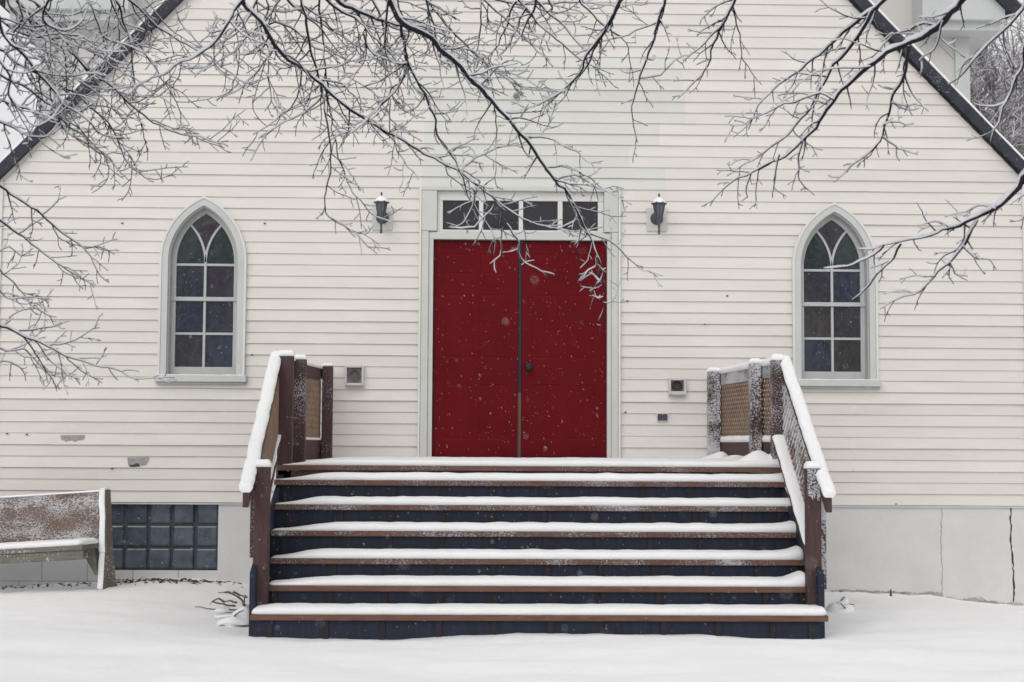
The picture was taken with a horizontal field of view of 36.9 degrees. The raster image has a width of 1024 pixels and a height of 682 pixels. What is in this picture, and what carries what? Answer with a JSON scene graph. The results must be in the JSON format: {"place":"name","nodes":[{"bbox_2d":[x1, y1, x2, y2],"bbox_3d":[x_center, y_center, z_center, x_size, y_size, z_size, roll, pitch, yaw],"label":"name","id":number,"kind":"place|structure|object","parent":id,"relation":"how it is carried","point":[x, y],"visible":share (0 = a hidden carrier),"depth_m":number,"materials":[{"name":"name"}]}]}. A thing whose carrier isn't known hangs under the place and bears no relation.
{"place":"outdoors","nodes":[
{"label":"outdoors","id":0,"kind":"place"},
{"bbox_2d":[0,578,1023,681],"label":"snow ground","id":1,"kind":"structure","parent":0,"point":[199,644],"depth_m":9.27,"materials":[{"name":"white snow"}]},
{"bbox_2d":[0,487,116,589],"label":"bench","id":2,"kind":"object","parent":1,"relation":"on","point":[48,534],"visible":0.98,"depth_m":13.26,"materials":[{"name":"wood"}]},
{"bbox_2d":[1,578,241,588],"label":"dead leaves","id":3,"kind":"object","parent":1,"relation":"on","point":[159,580],"visible":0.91,"depth_m":13.75,"materials":[{"name":"brown plant"}]},
{"bbox_2d":[0,0,277,394],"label":"bare tree","id":4,"kind":"object","parent":1,"relation":"on","point":[35,40],"visible":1,"depth_m":7.59,"materials":[{"name":"brown plant"}]},
{"bbox_2d":[195,590,248,626],"bbox_3d":[-1.966,1.891,10.760,0.433,0.316,0.346,-1,-4,19],"label":"dead shrub","id":5,"kind":"object","parent":1,"relation":"on","point":[239,616],"visible":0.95,"depth_m":10.68,"materials":[{"name":"plant"}]},
{"bbox_2d":[178,0,662,329],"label":"bare tree","id":6,"kind":"object","parent":1,"relation":"on","point":[405,22],"visible":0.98,"depth_m":8.01,"materials":[{"name":"brown plant"}]},
{"bbox_2d":[0,0,1023,605],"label":"church","id":7,"kind":"structure","parent":1,"relation":"on","point":[422,298],"depth_m":14.18,"materials":[{"name":"wood"}]},
{"bbox_2d":[111,502,218,569],"bbox_3d":[-3.207,1.780,14.043,1.058,0.612,0.109,0,-4,-1],"label":"glass block window","id":8,"kind":"structure","parent":7,"relation":"in","point":[157,525],"depth_m":14.00,"materials":[{"name":"grey glass"}]},
{"bbox_2d":[154,196,246,383],"bbox_3d":[-2.833,-0.465,14.124,0.831,1.728,0.225,0,-4,-1],"label":"window","id":9,"kind":"structure","parent":7,"relation":"in","point":[214,316],"depth_m":14.16,"materials":[{"name":"paint"}]},
{"bbox_2d":[344,365,363,385],"bbox_3d":[-1.440,0.315,14.037,0.176,0.186,0.075,0,-4,-1],"label":"vent hood","id":10,"kind":"object","parent":7,"relation":"attached to","point":[353,375],"visible":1,"depth_m":14.03,"materials":[{"name":"plastic"}]},
{"bbox_2d":[372,192,392,232],"bbox_3d":[-1.192,-1.163,14.053,0.188,0.381,0.264,0,-4,-1],"label":"wall lamp","id":11,"kind":"object","parent":7,"relation":"attached to","point":[381,209],"visible":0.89,"depth_m":14.14,"materials":[{"name":"black metal"}]},
{"bbox_2d":[433,241,520,457],"bbox_3d":[-0.319,0.153,14.168,0.805,2.156,0.051,0,-4,-1],"label":"door","id":12,"kind":"structure","parent":7,"relation":"in","point":[463,421],"depth_m":14.15,"materials":[{"name":"red paint"}]},
{"bbox_2d":[437,191,603,232],"bbox_3d":[0.079,-1.191,14.260,1.541,0.377,0.070,0,-4,-1],"label":"transom window","id":13,"kind":"structure","parent":7,"relation":"in","point":[549,205],"depth_m":14.25,"materials":[{"name":"grey glass"}]},
{"bbox_2d":[518,241,606,471],"bbox_3d":[0.465,0.154,14.155,0.814,2.160,0.117,0,-4,-1],"label":"door","id":14,"kind":"structure","parent":7,"relation":"in","point":[554,379],"depth_m":14.17,"materials":[{"name":"red paint"}]},
{"bbox_2d":[646,194,666,233],"bbox_3d":[1.343,-1.157,14.117,0.188,0.381,0.264,0,-4,-1],"label":"wall lamp","id":15,"kind":"object","parent":7,"relation":"attached to","point":[656,215],"visible":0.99,"depth_m":14.20,"materials":[{"name":"grey metal"}]},
{"bbox_2d":[656,413,667,421],"bbox_3d":[1.380,0.699,14.100,0.110,0.082,0.041,0,-4,-1],"label":"wall outlet","id":16,"kind":"object","parent":7,"relation":"attached to","point":[661,417],"depth_m":14.10,"materials":[{"name":"white paint"}]},
{"bbox_2d":[668,378,685,394],"bbox_3d":[1.516,0.417,14.105,0.161,0.155,0.075,0,-4,-1],"label":"vent hood","id":17,"kind":"object","parent":7,"relation":"attached to","point":[676,386],"visible":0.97,"depth_m":14.09,"materials":[{"name":"plastic"}]},
{"bbox_2d":[791,202,881,388],"bbox_3d":[2.986,-0.419,14.268,0.831,1.728,0.225,0,-4,-1],"label":"window","id":18,"kind":"structure","parent":7,"relation":"in","point":[821,296],"depth_m":14.31,"materials":[{"name":"paint"}]},
{"bbox_2d":[239,350,835,639],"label":"porch stairs","id":19,"kind":"structure","parent":1,"relation":"on","point":[675,571],"depth_m":10.92,"materials":[{"name":"brown wood"}]},
{"bbox_2d":[479,0,1023,321],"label":"bare tree","id":20,"kind":"object","parent":1,"relation":"on","point":[868,14],"visible":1,"depth_m":7.67,"materials":[{"name":"brown plant"}]},
{"bbox_2d":[825,590,855,612],"bbox_3d":[2.512,2.049,11.552,0.392,0.348,0.303,0,-4,-1],"label":"dead shrub","id":21,"kind":"object","parent":1,"relation":"on","point":[844,606],"visible":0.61,"depth_m":11.50,"materials":[{"name":"white plant"}]},
{"bbox_2d":[970,13,1023,156],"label":"frosted tree","id":22,"kind":"object","parent":1,"relation":"on","point":[988,82],"visible":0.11,"depth_m":27.02,"materials":[{"name":"grey plant"}]},
{"bbox_2d":[980,1,1023,153],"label":"frosted tree","id":23,"kind":"object","parent":1,"relation":"on","point":[1008,42],"visible":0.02,"depth_m":37.27,"materials":[{"name":"grey plant"}]},
{"bbox_2d":[988,0,1023,155],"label":"frosted tree","id":24,"kind":"object","parent":1,"relation":"on","point":[1002,62],"depth_m":31.02,"materials":[{"name":"grey plant"}]},
{"bbox_2d":[1,0,1022,681],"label":"falling snow","id":25,"kind":"structure","parent":0,"point":[505,320],"depth_m":6.78,"materials":[{"name":"white snow"}]},
{"bbox_2d":[0,0,1023,159],"label":"sky","id":26,"kind":"structure","parent":0,"point":[6,115],"materials":[{"name":"white"}]}
]}

